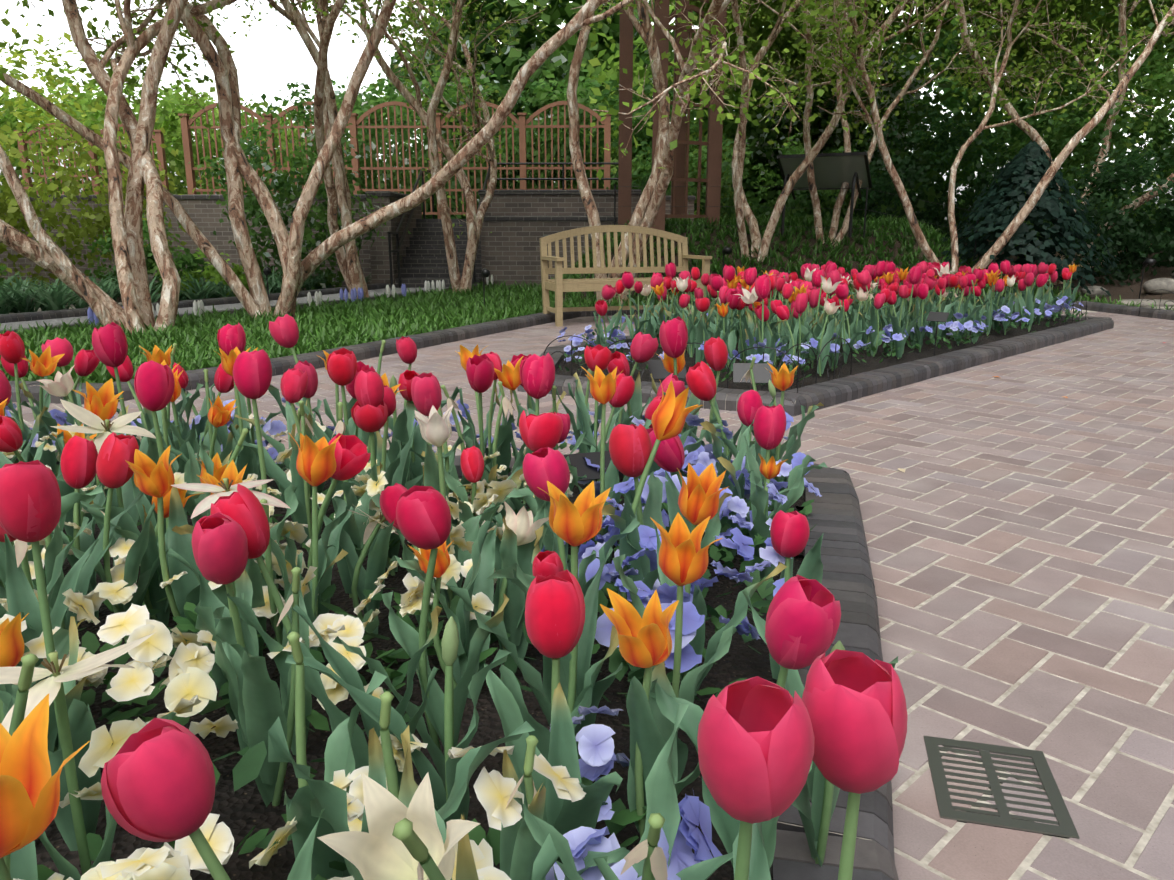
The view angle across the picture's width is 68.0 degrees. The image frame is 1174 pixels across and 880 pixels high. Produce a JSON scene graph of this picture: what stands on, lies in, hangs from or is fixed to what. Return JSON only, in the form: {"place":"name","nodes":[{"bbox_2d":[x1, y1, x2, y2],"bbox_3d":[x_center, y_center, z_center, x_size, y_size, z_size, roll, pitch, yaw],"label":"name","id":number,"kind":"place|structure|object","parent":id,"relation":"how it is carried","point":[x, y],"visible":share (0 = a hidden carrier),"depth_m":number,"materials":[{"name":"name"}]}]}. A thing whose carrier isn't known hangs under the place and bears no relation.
{"place":"outdoors","nodes":[
{"label":"outdoors","id":0,"kind":"place"},
{"bbox_2d":[0,288,435,329],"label":"path edging","id":1,"kind":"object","parent":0,"point":[14,325],"depth_m":10.35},
{"bbox_2d":[0,0,1173,219],"label":"sky","id":2,"kind":"structure","parent":0,"point":[271,58],"materials":[{"name":"white"}]},
{"bbox_2d":[24,225,1173,308],"bbox_3d":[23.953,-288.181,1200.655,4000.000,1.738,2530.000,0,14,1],"label":"terrain ground","id":3,"kind":"structure","parent":0,"point":[1117,290],"depth_m":11.86,"materials":[{"name":"plant"}]},
{"bbox_2d":[0,0,413,334],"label":"birch tree","id":4,"kind":"object","parent":3,"relation":"on","point":[47,254],"visible":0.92,"depth_m":7.50,"materials":[{"name":"beige plant"}]},
{"bbox_2d":[0,283,476,334],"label":"grey path kerbs","id":5,"kind":"structure","parent":3,"relation":"on","point":[37,315],"depth_m":10.16,"materials":[{"name":"brick"}]},
{"bbox_2d":[0,264,492,325],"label":"plants","id":6,"kind":"object","parent":3,"relation":"on","point":[16,298],"visible":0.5,"depth_m":10.62,"materials":[{"name":"green plant"}]},
{"bbox_2d":[157,0,392,297],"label":"birch tree","id":7,"kind":"object","parent":3,"relation":"on","point":[326,113],"visible":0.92,"depth_m":10.37,"materials":[{"name":"brown plant"}]},
{"bbox_2d":[14,101,611,218],"bbox_3d":[-6.029,-5.448,17.166,12.977,2.155,1.991,3,14,14],"label":"trellis fence","id":8,"kind":"object","parent":3,"relation":"on","point":[522,123],"visible":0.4,"depth_m":16.52,"materials":[{"name":"brown wood"}]},
{"bbox_2d":[0,189,695,288],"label":"retaining wall and steps","id":9,"kind":"structure","parent":3,"relation":"on","point":[518,224],"depth_m":14.13,"materials":[{"name":"brick"}]},
{"bbox_2d":[387,162,617,289],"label":"stair handrails","id":10,"kind":"object","parent":9,"relation":"on","point":[398,243],"visible":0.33,"depth_m":15.62,"materials":[{"name":"brown metal"}]},
{"bbox_2d":[5,474,804,879],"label":"bed soil","id":11,"kind":"structure","parent":3,"relation":"on","point":[243,810],"depth_m":1.54,"materials":[{"name":"brown soil"}]},
{"bbox_2d":[0,314,907,879],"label":"tulip plants","id":12,"kind":"object","parent":11,"relation":"on","point":[768,754],"visible":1,"depth_m":1.30,"materials":[{"name":"green plant"}]},
{"bbox_2d":[270,0,546,292],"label":"birch tree","id":13,"kind":"object","parent":3,"relation":"on","point":[474,221],"visible":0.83,"depth_m":12.30,"materials":[{"name":"brown plant"}]},
{"bbox_2d":[0,0,892,317],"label":"birch tree","id":14,"kind":"object","parent":3,"relation":"on","point":[296,270],"visible":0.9,"depth_m":8.31,"materials":[{"name":"beige plant"}]},
{"bbox_2d":[0,0,1173,298],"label":"shrubs and treeline","id":15,"kind":"object","parent":3,"relation":"on","point":[996,200],"visible":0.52,"depth_m":16.57,"materials":[{"name":"green plant"}]},
{"bbox_2d":[0,212,1173,382],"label":"ground cover plants","id":16,"kind":"object","parent":3,"relation":"on","point":[341,323],"visible":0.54,"depth_m":9.24,"materials":[{"name":"green plant"}]},
{"bbox_2d":[8,302,1173,879],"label":"brick paving","id":17,"kind":"structure","parent":3,"relation":"on","point":[1130,790],"depth_m":2.50,"materials":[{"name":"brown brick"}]},
{"bbox_2d":[8,301,1173,879],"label":"bed kerbs","id":18,"kind":"structure","parent":17,"relation":"on","point":[834,517],"depth_m":2.96,"materials":[{"name":"brick"}]},
{"bbox_2d":[539,225,711,326],"bbox_3d":[0.387,-1.699,8.893,1.635,0.974,0.657,-4,14,-17],"label":"garden bench","id":19,"kind":"object","parent":17,"relation":"on","point":[559,285],"visible":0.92,"depth_m":8.97,"materials":[{"name":"brown wood"}]},
{"bbox_2d":[555,318,1083,391],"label":"bed soil","id":20,"kind":"structure","parent":17,"relation":"on","point":[873,363],"depth_m":5.83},
{"bbox_2d":[563,312,948,540],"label":"plant label stakes","id":21,"kind":"object","parent":20,"relation":"in","point":[658,370],"visible":0.4,"depth_m":2.90,"materials":[{"name":"black paint"}]},
{"bbox_2d":[557,260,1087,384],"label":"tulip plants","id":22,"kind":"object","parent":20,"relation":"on","point":[819,309],"visible":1,"depth_m":6.13,"materials":[{"name":"red plant"}]},
{"bbox_2d":[924,736,1079,838],"bbox_3d":[0.688,0.608,1.477,0.200,0.063,0.235,3,14,14],"label":"drain grate","id":23,"kind":"object","parent":17,"relation":"in","point":[1002,817],"visible":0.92,"depth_m":1.46,"materials":[{"name":"silver metal"}]},
{"bbox_2d":[898,342,1164,472],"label":"fallen petal litter","id":24,"kind":"object","parent":17,"relation":"on","point":[902,470],"visible":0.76,"depth_m":3.40,"materials":[{"name":"plant"}]},
{"bbox_2d":[618,0,726,237],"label":"wooden pergola","id":25,"kind":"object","parent":3,"relation":"on","point":[713,143],"depth_m":12.34,"materials":[{"name":"brown wood"}]},
{"bbox_2d":[540,0,863,304],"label":"birch tree","id":26,"kind":"object","parent":3,"relation":"on","point":[646,210],"visible":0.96,"depth_m":8.94,"materials":[{"name":"brown plant"}]},
{"bbox_2d":[263,184,1155,305],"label":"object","id":27,"kind":"object","parent":3,"relation":"on","point":[485,272],"visible":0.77,"depth_m":11.68,"materials":[{"name":"black paint"}]},
{"bbox_2d":[777,152,871,236],"bbox_3d":[3.255,-3.357,12.006,1.185,1.089,0.714,7,15,25],"label":"sign","id":28,"kind":"object","parent":3,"relation":"on","point":[833,171],"visible":0.83,"depth_m":11.85,"materials":[{"name":"grey metal"}]},
{"bbox_2d":[691,0,1020,245],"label":"birch tree","id":29,"kind":"object","parent":3,"relation":"on","point":[842,192],"visible":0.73,"depth_m":12.03,"materials":[{"name":"green plant"}]},
{"bbox_2d":[724,0,993,261],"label":"birch tree","id":30,"kind":"object","parent":3,"relation":"on","point":[743,210],"visible":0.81,"depth_m":11.32,"materials":[{"name":"brown plant"}]},
{"bbox_2d":[544,289,1173,392],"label":"wire edging fence","id":31,"kind":"object","parent":3,"relation":"on","point":[779,366],"visible":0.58,"depth_m":4.94,"materials":[{"name":"black paint"}]},
{"bbox_2d":[780,0,1173,274],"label":"birch tree","id":32,"kind":"object","parent":3,"relation":"on","point":[860,39],"visible":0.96,"depth_m":10.56,"materials":[{"name":"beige plant"}]},
{"bbox_2d":[929,0,1173,284],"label":"birch tree","id":33,"kind":"object","parent":3,"relation":"on","point":[1032,134],"visible":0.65,"depth_m":13.22,"materials":[{"name":"brown plant"}]},
{"bbox_2d":[1080,273,1173,309],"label":"field stones","id":34,"kind":"object","parent":3,"relation":"on","point":[1158,284],"visible":0.58,"depth_m":11.16,"materials":[{"name":"grey stone"}]},
{"bbox_2d":[691,224,1151,279],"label":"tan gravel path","id":35,"kind":"structure","parent":0,"point":[1046,272],"depth_m":14.44,"materials":[{"name":"beige gravel"}]}
]}

